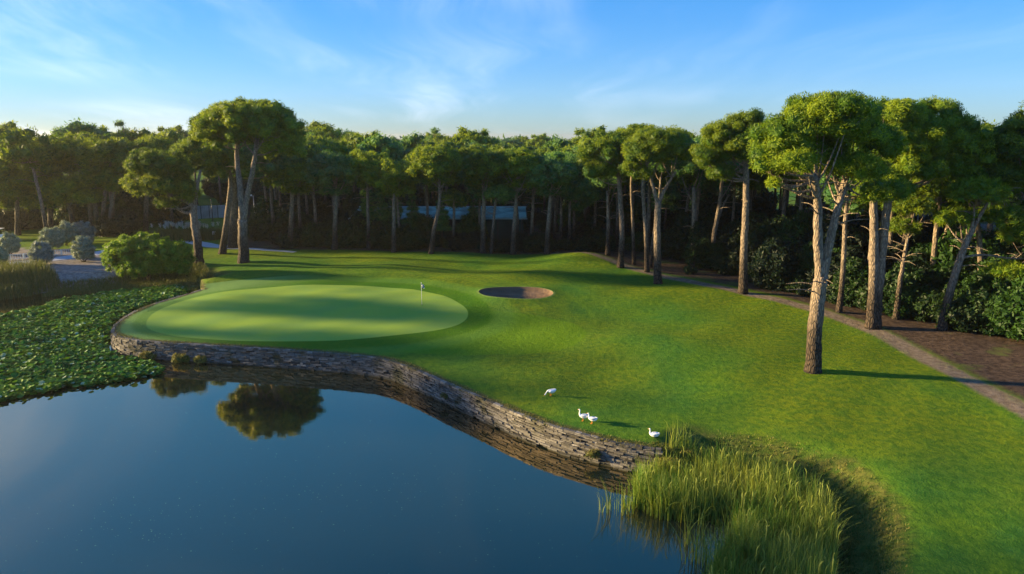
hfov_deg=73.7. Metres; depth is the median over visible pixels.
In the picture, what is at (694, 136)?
pine tree
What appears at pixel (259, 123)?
pine tree
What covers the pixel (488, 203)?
shrub
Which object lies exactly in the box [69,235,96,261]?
shrub
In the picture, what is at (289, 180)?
pine tree
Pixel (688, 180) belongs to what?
pine tree
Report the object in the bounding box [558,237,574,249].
shrub
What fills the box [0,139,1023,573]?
ground
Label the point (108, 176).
pine tree
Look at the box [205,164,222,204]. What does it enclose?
pine tree
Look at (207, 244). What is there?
footpath
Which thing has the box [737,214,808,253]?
shrub
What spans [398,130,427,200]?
pine tree
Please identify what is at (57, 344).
water lilies
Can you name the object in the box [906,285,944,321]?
shrub
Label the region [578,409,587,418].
goose
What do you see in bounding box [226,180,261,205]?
shrub
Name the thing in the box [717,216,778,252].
shrub
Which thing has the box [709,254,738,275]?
shrub
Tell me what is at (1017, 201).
pine tree
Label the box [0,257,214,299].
bank grass
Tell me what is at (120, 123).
pine tree
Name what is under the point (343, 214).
shrub
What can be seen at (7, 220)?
shrub
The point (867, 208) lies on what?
shrub
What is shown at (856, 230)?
shrub
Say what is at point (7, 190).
pine tree
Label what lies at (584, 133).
pine tree
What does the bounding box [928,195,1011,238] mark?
pine tree
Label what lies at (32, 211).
shrub
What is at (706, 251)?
shrub
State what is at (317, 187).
pine tree
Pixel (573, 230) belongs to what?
pine tree
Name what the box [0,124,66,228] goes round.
pine tree
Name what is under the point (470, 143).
pine tree
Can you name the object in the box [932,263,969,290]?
shrub
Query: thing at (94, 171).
pine tree
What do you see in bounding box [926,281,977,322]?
shrub
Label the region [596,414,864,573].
reeds
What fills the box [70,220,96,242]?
shrub
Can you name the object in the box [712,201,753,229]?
shrub
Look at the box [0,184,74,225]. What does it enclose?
pine tree
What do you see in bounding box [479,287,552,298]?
sand bunker
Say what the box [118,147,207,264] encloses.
pine tree
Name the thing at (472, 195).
shrub
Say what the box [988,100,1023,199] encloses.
pine tree
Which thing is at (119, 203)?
shrub
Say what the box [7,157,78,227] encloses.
pine tree
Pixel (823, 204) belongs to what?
pine tree
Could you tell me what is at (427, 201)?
pine tree
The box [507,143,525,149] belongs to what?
pine tree
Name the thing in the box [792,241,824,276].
shrub
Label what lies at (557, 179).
pine tree
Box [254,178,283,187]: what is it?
shrub
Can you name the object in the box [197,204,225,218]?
metal fence
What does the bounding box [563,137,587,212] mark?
pine tree
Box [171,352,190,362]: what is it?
wall plant
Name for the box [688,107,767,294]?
pine tree
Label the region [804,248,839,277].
shrub
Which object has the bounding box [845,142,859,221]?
pine tree
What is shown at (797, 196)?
pine tree
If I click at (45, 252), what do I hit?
shrub
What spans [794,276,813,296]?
shrub
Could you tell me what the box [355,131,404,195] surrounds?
pine tree
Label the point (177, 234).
pampas grass
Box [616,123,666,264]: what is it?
pine tree
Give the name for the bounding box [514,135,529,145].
pine tree
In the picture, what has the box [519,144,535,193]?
pine tree
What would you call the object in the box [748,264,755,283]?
shrub
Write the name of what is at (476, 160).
pine tree
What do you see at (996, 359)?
forest floor
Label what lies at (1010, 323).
shrub
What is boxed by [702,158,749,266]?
pine tree
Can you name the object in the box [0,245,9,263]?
shrub
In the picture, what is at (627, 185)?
pine tree
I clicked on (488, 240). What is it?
shrub
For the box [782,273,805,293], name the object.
shrub
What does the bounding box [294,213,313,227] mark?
shrub
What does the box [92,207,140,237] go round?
shrub
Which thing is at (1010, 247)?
shrub
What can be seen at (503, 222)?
building
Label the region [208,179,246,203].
shrub
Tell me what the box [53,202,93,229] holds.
shrub
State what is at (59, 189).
pine tree
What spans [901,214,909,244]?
pine tree
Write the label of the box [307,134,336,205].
pine tree
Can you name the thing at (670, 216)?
shrub
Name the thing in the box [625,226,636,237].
shrub
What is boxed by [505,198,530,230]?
shrub
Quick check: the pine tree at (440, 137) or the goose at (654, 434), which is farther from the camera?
the pine tree at (440, 137)
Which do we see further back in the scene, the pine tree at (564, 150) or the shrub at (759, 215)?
the pine tree at (564, 150)
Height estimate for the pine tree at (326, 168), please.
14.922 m
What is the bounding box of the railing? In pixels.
[10,249,68,259]
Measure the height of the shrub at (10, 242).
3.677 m
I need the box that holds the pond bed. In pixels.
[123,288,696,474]
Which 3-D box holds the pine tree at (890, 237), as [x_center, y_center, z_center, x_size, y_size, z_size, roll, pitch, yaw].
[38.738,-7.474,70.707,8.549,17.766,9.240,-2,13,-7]
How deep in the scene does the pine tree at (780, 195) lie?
109.21 m
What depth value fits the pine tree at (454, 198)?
99.17 m
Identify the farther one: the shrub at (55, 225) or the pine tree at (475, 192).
the shrub at (55, 225)
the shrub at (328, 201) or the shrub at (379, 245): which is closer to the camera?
the shrub at (379, 245)
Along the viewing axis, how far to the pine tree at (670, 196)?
108.16 m
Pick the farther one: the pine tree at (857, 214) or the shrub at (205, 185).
the shrub at (205, 185)
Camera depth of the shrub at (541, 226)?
119.61 m
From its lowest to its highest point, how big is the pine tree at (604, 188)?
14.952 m
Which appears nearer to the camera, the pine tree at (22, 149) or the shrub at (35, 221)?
the pine tree at (22, 149)
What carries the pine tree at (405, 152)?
on the forest floor
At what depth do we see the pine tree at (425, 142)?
125.24 m
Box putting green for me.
[146,285,467,340]
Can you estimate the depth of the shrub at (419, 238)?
100.66 m
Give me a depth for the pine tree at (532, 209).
98.84 m
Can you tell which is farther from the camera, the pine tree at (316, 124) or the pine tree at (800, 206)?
the pine tree at (316, 124)
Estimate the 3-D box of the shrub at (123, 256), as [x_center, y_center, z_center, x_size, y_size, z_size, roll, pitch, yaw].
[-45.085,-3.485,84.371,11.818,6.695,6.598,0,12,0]
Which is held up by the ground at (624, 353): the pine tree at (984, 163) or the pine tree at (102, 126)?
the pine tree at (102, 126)
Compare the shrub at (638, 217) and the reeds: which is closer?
the reeds
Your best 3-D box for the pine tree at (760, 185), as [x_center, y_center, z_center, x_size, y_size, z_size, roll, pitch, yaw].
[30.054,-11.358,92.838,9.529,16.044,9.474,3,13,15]
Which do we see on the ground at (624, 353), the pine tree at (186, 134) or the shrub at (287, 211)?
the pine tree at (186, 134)
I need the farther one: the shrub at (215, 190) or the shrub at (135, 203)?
the shrub at (215, 190)
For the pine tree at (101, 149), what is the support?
on the ground at (624, 353)
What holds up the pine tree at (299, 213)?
on the forest floor
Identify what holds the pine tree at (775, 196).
on the forest floor
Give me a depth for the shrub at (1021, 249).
58.97 m
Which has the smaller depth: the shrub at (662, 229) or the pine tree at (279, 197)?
the shrub at (662, 229)
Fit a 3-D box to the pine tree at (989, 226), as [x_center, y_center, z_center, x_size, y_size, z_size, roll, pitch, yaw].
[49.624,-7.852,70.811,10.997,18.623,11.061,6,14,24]
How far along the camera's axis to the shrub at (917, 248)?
67.96 m
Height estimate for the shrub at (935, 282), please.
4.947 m
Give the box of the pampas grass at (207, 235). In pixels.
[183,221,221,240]
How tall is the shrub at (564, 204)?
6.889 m
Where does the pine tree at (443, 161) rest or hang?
on the ground at (624, 353)
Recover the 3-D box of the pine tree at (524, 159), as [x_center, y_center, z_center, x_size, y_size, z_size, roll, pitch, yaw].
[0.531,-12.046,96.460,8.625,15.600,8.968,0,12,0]
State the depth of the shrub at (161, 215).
128.82 m
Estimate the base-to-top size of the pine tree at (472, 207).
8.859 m
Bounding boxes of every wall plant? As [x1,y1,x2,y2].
[138,351,156,360]
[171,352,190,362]
[192,355,206,363]
[440,392,447,398]
[583,448,601,459]
[658,457,690,472]
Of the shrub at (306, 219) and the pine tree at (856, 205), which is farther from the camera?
the shrub at (306, 219)
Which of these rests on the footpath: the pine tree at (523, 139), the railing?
the railing
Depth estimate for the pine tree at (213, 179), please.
164.94 m
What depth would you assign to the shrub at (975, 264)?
62.23 m
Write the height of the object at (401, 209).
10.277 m
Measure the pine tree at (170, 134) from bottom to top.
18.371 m
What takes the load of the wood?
on the ground at (624, 353)
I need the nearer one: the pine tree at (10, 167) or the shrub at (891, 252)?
the shrub at (891, 252)
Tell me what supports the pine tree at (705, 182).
on the forest floor
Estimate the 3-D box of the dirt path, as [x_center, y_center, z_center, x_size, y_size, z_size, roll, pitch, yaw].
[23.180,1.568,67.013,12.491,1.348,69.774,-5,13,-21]
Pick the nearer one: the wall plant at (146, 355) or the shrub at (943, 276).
the wall plant at (146, 355)
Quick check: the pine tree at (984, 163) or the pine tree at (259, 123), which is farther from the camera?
the pine tree at (259, 123)
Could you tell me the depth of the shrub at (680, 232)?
91.14 m
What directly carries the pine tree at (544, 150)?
on the forest floor
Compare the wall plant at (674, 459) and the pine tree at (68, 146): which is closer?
the wall plant at (674, 459)
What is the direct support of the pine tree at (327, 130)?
on the ground at (624, 353)
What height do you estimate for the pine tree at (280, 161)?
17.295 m
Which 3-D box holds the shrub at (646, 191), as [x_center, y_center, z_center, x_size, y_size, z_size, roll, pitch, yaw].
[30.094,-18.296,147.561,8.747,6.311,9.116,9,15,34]
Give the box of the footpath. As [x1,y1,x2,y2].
[7,241,296,265]
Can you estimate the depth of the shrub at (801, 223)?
79.50 m
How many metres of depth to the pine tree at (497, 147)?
122.20 m
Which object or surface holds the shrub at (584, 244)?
on the forest floor
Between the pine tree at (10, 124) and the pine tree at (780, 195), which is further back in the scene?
the pine tree at (10, 124)
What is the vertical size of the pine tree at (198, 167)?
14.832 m
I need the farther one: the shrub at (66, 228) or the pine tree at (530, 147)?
the pine tree at (530, 147)
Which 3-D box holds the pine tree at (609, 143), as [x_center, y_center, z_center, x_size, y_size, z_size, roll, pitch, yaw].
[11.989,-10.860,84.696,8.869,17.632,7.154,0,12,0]
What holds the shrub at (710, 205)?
on the forest floor
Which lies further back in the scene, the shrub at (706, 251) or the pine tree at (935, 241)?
the shrub at (706, 251)
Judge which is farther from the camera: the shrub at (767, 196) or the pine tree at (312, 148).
the shrub at (767, 196)
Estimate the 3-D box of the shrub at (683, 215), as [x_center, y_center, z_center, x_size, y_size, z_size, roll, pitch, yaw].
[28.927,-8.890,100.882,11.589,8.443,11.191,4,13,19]
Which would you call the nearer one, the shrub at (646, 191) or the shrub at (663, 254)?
the shrub at (663, 254)
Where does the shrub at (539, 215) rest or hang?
on the forest floor
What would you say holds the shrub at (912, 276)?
on the forest floor
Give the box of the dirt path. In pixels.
[552,252,1023,416]
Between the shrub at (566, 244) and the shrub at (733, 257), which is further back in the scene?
the shrub at (566, 244)
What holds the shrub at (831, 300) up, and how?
on the forest floor
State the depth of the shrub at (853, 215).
89.98 m
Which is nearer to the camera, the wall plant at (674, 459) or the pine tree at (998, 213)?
the wall plant at (674, 459)
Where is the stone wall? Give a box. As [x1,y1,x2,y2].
[110,289,663,472]
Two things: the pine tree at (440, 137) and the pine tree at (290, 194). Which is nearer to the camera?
the pine tree at (290, 194)
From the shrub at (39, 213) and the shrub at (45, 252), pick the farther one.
the shrub at (39, 213)
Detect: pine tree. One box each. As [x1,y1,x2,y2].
[0,120,38,139]
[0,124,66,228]
[0,162,50,235]
[0,163,26,198]
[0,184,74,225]
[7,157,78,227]
[36,174,103,235]
[45,131,119,233]
[50,117,112,140]
[70,163,125,218]
[73,136,144,236]
[82,121,107,130]
[97,163,156,236]
[111,127,152,141]
[113,119,132,192]
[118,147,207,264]
[128,135,174,232]
[140,128,196,229]
[155,125,185,135]
[168,136,251,253]
[181,129,205,180]
[185,96,308,263]
[194,163,207,204]
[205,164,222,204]
[208,174,227,183]
[223,142,304,247]
[260,161,316,248]
[263,174,267,207]
[265,139,281,224]
[272,135,313,227]
[273,185,276,199]
[278,186,281,207]
[291,139,336,223]
[297,141,310,227]
[300,132,320,193]
[300,150,360,249]
[303,120,337,130]
[305,124,345,140]
[305,193,308,214]
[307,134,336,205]
[315,135,353,211]
[336,132,355,142]
[343,148,389,249]
[347,130,379,149]
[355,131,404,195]
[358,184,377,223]
[362,157,423,252]
[371,157,417,226]
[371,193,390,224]
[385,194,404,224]
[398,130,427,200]
[400,146,411,161]
[401,147,452,216]
[402,141,462,253]
[402,194,419,224]
[410,138,439,205]
[423,127,452,192]
[428,133,453,143]
[434,139,461,205]
[435,197,451,237]
[441,188,471,246]
[446,125,498,146]
[456,169,503,225]
[457,139,491,205]
[457,143,509,252]
[466,193,478,217]
[481,182,521,253]
[486,146,541,254]
[490,141,512,202]
[504,138,524,146]
[505,147,522,232]
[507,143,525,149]
[513,159,557,237]
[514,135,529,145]
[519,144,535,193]
[524,154,577,254]
[525,133,553,148]
[532,147,544,210]
[534,143,559,236]
[537,135,574,219]
[544,150,588,239]
[546,153,558,239]
[555,144,572,231]
[559,177,602,240]
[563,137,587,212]
[565,153,591,236]
[566,124,606,214]
[569,143,586,221]
[574,127,635,267]
[574,146,599,227]
[581,158,629,255]
[590,155,641,247]
[600,184,629,222]
[615,178,641,234]
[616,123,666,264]
[618,126,698,283]
[625,124,694,272]
[625,157,682,253]
[646,181,681,228]
[648,158,677,267]
[666,135,733,220]
[670,155,717,274]
[672,174,696,212]
[683,183,718,207]
[687,131,703,212]
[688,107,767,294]
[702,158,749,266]
[726,165,768,220]
[732,184,761,209]
[744,90,912,373]
[749,161,796,217]
[766,144,849,211]
[772,184,796,210]
[773,187,779,216]
[775,176,785,209]
[782,177,810,204]
[799,185,808,212]
[808,192,811,214]
[819,174,859,312]
[821,187,826,213]
[827,153,914,262]
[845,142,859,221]
[850,94,980,329]
[851,146,894,248]
[880,176,945,319]
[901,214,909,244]
[922,114,1023,270]
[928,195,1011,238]
[930,153,976,265]
[930,174,1023,330]
[980,119,997,234]
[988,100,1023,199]
[1002,190,1023,241]
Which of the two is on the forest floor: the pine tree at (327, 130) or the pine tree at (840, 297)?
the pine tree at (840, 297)
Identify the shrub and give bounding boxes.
[0,207,28,230]
[0,231,21,253]
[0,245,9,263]
[20,205,39,214]
[23,214,43,229]
[27,240,55,262]
[35,204,60,216]
[37,227,65,249]
[41,212,57,226]
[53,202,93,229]
[56,220,80,244]
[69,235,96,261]
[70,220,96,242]
[87,190,154,227]
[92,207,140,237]
[98,196,132,214]
[99,231,197,281]
[149,191,192,224]
[201,176,214,197]
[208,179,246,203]
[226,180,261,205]
[247,208,288,236]
[248,226,265,240]
[250,185,289,206]
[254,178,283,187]
[275,232,303,248]
[286,194,329,221]
[286,206,313,218]
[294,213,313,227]
[317,193,348,215]
[320,208,352,222]
[322,238,341,248]
[342,195,389,218]
[377,241,389,248]
[382,220,396,228]
[396,228,427,250]
[401,216,419,232]
[414,213,435,233]
[415,196,434,205]
[432,183,463,205]
[434,235,444,246]
[455,211,488,244]
[457,181,465,191]
[463,187,486,205]
[475,237,490,249]
[486,197,521,205]
[488,238,510,252]
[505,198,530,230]
[519,187,548,210]
[528,207,546,225]
[536,220,558,231]
[550,239,560,251]
[556,204,584,231]
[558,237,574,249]
[559,197,593,214]
[574,237,598,251]
[591,232,616,251]
[596,202,615,225]
[610,191,646,231]
[624,222,643,231]
[624,231,651,251]
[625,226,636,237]
[629,184,639,191]
[636,189,651,197]
[642,225,667,236]
[646,208,677,229]
[650,231,671,257]
[662,215,722,259]
[670,199,727,228]
[682,237,726,268]
[699,192,735,217]
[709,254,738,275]
[711,218,741,246]
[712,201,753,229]
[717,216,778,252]
[724,241,760,275]
[732,187,776,205]
[735,196,777,217]
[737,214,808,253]
[748,237,801,291]
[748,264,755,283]
[749,211,770,219]
[769,202,806,218]
[771,209,813,247]
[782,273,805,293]
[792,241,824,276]
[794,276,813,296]
[796,213,869,254]
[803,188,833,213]
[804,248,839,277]
[805,244,891,295]
[825,283,847,304]
[828,256,868,308]
[838,210,867,228]
[855,277,889,310]
[861,201,882,214]
[861,205,923,247]
[864,243,912,265]
[882,262,935,318]
[887,250,939,274]
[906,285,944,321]
[908,213,965,247]
[910,242,931,263]
[916,271,945,290]
[921,224,1008,281]
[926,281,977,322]
[930,285,1000,333]
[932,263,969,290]
[957,255,1021,292]
[960,271,1015,335]
[967,263,977,274]
[971,228,1022,254]
[987,274,1023,341]
[1011,244,1023,275]
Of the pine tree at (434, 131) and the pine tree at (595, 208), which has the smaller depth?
the pine tree at (595, 208)
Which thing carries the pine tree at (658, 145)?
on the ground at (624, 353)
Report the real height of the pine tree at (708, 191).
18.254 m
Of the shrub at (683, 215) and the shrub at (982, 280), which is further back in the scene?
the shrub at (683, 215)
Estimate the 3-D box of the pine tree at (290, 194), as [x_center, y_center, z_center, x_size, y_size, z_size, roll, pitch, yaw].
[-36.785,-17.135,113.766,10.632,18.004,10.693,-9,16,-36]
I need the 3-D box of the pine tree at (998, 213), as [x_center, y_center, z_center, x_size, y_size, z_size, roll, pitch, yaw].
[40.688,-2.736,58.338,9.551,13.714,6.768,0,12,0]
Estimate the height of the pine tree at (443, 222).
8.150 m
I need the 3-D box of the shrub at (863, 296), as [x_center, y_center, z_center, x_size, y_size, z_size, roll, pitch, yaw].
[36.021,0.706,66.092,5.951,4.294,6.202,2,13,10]
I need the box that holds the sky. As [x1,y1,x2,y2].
[0,0,1023,138]
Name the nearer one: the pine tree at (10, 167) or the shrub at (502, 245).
the shrub at (502, 245)
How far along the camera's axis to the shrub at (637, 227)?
111.96 m
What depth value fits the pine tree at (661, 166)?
86.17 m
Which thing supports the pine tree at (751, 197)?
on the forest floor
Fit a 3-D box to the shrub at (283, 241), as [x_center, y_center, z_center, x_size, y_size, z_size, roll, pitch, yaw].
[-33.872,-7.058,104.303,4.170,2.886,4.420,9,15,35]
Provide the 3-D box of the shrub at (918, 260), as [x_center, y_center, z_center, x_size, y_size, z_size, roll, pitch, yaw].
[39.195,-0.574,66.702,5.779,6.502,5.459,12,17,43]
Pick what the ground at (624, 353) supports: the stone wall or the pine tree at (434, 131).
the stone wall
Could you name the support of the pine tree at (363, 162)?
on the forest floor
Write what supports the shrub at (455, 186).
on the forest floor
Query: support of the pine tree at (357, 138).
on the forest floor
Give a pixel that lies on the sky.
(396, 68)
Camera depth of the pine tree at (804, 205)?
113.85 m
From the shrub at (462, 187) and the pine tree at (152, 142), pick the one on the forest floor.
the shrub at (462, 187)
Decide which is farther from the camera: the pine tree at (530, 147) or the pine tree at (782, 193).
the pine tree at (530, 147)
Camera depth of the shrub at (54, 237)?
100.14 m
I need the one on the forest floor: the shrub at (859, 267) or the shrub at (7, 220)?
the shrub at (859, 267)
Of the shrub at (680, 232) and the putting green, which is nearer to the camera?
the putting green
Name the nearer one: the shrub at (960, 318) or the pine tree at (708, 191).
the shrub at (960, 318)
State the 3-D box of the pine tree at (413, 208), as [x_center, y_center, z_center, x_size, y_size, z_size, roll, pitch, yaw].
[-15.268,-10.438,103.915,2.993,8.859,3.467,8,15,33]
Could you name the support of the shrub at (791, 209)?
on the forest floor
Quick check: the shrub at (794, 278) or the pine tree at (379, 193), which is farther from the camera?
the pine tree at (379, 193)
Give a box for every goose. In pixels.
[544,389,555,394]
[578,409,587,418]
[587,413,597,423]
[648,428,659,436]
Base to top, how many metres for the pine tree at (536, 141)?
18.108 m
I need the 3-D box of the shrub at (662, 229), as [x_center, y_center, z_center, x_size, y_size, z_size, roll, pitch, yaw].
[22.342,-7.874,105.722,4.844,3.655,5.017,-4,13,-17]
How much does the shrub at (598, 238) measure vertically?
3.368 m
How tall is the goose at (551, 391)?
0.433 m
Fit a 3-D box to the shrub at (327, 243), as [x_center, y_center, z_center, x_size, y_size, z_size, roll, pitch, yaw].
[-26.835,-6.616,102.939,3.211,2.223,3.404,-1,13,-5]
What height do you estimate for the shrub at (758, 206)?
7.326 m
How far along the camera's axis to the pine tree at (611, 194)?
122.30 m
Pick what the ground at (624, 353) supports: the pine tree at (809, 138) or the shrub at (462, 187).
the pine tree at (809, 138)
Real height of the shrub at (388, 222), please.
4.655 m
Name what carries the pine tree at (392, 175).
on the ground at (624, 353)
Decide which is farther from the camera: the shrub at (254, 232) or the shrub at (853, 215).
the shrub at (254, 232)
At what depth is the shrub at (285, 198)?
147.89 m
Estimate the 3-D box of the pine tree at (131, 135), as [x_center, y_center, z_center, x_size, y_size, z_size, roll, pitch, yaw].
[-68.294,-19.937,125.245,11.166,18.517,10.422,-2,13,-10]
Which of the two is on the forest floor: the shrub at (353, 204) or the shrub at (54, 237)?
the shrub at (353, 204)
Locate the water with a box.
[0,285,846,573]
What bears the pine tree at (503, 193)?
on the forest floor
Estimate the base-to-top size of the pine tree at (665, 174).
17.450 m
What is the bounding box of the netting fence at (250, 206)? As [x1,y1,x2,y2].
[237,202,289,215]
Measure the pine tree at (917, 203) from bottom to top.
13.613 m
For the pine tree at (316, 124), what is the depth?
171.59 m
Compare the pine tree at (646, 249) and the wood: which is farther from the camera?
the wood
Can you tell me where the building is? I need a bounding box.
[348,206,526,239]
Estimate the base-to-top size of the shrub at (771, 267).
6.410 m
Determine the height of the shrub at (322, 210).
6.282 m
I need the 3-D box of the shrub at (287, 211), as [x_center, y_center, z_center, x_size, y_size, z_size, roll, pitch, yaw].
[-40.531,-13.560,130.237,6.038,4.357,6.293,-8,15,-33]
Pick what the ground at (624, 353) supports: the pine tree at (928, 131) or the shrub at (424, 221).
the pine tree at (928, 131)
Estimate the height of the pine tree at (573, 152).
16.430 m
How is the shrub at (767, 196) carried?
on the forest floor
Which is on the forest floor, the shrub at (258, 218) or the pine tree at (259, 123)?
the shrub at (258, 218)
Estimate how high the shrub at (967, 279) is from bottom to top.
7.275 m
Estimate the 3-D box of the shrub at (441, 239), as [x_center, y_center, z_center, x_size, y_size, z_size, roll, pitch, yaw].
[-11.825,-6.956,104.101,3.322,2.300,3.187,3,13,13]
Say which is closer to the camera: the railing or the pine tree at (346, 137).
the railing
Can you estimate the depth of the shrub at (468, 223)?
102.59 m
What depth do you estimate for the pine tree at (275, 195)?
121.61 m
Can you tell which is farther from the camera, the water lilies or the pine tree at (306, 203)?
the pine tree at (306, 203)
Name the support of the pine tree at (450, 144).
on the forest floor
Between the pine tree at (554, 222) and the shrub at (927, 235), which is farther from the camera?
the pine tree at (554, 222)
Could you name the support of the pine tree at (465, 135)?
on the forest floor
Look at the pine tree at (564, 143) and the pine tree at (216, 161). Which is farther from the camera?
the pine tree at (564, 143)
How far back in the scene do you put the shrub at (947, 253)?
63.45 m
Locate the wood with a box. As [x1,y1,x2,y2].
[361,133,566,143]
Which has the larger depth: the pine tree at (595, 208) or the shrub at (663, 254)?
the pine tree at (595, 208)
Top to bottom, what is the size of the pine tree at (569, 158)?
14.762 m
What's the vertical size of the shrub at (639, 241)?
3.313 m
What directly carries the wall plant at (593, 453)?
attached to the stone wall
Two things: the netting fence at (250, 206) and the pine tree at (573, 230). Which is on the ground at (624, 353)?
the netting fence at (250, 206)
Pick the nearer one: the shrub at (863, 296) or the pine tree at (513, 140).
the shrub at (863, 296)
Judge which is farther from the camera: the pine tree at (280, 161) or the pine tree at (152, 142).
the pine tree at (152, 142)
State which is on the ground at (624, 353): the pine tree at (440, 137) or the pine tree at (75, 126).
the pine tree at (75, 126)
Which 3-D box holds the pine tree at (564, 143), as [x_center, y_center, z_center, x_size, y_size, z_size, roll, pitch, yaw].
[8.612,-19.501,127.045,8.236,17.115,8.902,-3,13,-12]
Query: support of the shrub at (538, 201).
on the forest floor
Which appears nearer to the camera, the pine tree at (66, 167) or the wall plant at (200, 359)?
the wall plant at (200, 359)
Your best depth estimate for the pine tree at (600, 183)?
90.15 m
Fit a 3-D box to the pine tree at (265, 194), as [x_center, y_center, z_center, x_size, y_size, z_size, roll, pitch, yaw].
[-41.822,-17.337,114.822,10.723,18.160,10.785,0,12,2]
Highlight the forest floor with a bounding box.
[227,209,1023,397]
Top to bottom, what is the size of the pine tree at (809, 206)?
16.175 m
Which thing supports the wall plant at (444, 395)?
attached to the stone wall
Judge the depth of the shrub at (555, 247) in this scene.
98.92 m
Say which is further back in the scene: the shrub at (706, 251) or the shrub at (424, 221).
the shrub at (424, 221)
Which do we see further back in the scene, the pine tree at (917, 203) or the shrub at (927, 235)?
the shrub at (927, 235)
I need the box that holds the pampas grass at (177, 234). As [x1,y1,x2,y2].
[150,219,205,242]
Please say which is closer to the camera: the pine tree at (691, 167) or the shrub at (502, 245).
the pine tree at (691, 167)
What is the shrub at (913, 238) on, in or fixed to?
on the forest floor
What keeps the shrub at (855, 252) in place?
on the forest floor
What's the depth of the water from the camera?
35.70 m
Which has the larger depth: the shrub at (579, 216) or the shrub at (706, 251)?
the shrub at (579, 216)
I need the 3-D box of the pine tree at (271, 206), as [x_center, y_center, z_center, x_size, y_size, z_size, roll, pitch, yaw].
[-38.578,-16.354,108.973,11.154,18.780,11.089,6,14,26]
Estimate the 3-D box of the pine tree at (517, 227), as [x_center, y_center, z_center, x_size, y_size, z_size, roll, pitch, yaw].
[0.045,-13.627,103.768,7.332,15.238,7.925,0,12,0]
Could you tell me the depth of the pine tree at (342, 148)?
112.11 m
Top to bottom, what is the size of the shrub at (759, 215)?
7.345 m
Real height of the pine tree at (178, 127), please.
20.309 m
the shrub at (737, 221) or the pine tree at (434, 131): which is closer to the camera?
the shrub at (737, 221)
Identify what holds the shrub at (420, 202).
on the forest floor
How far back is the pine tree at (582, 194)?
98.81 m
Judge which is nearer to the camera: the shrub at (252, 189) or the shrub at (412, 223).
the shrub at (412, 223)
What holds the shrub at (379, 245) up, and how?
on the forest floor
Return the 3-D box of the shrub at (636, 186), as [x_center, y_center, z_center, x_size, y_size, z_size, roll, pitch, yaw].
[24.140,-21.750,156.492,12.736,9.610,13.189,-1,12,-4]
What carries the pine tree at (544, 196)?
on the forest floor
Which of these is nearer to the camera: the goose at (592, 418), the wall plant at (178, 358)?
the goose at (592, 418)
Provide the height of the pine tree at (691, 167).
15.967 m
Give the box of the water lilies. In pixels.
[0,284,197,401]

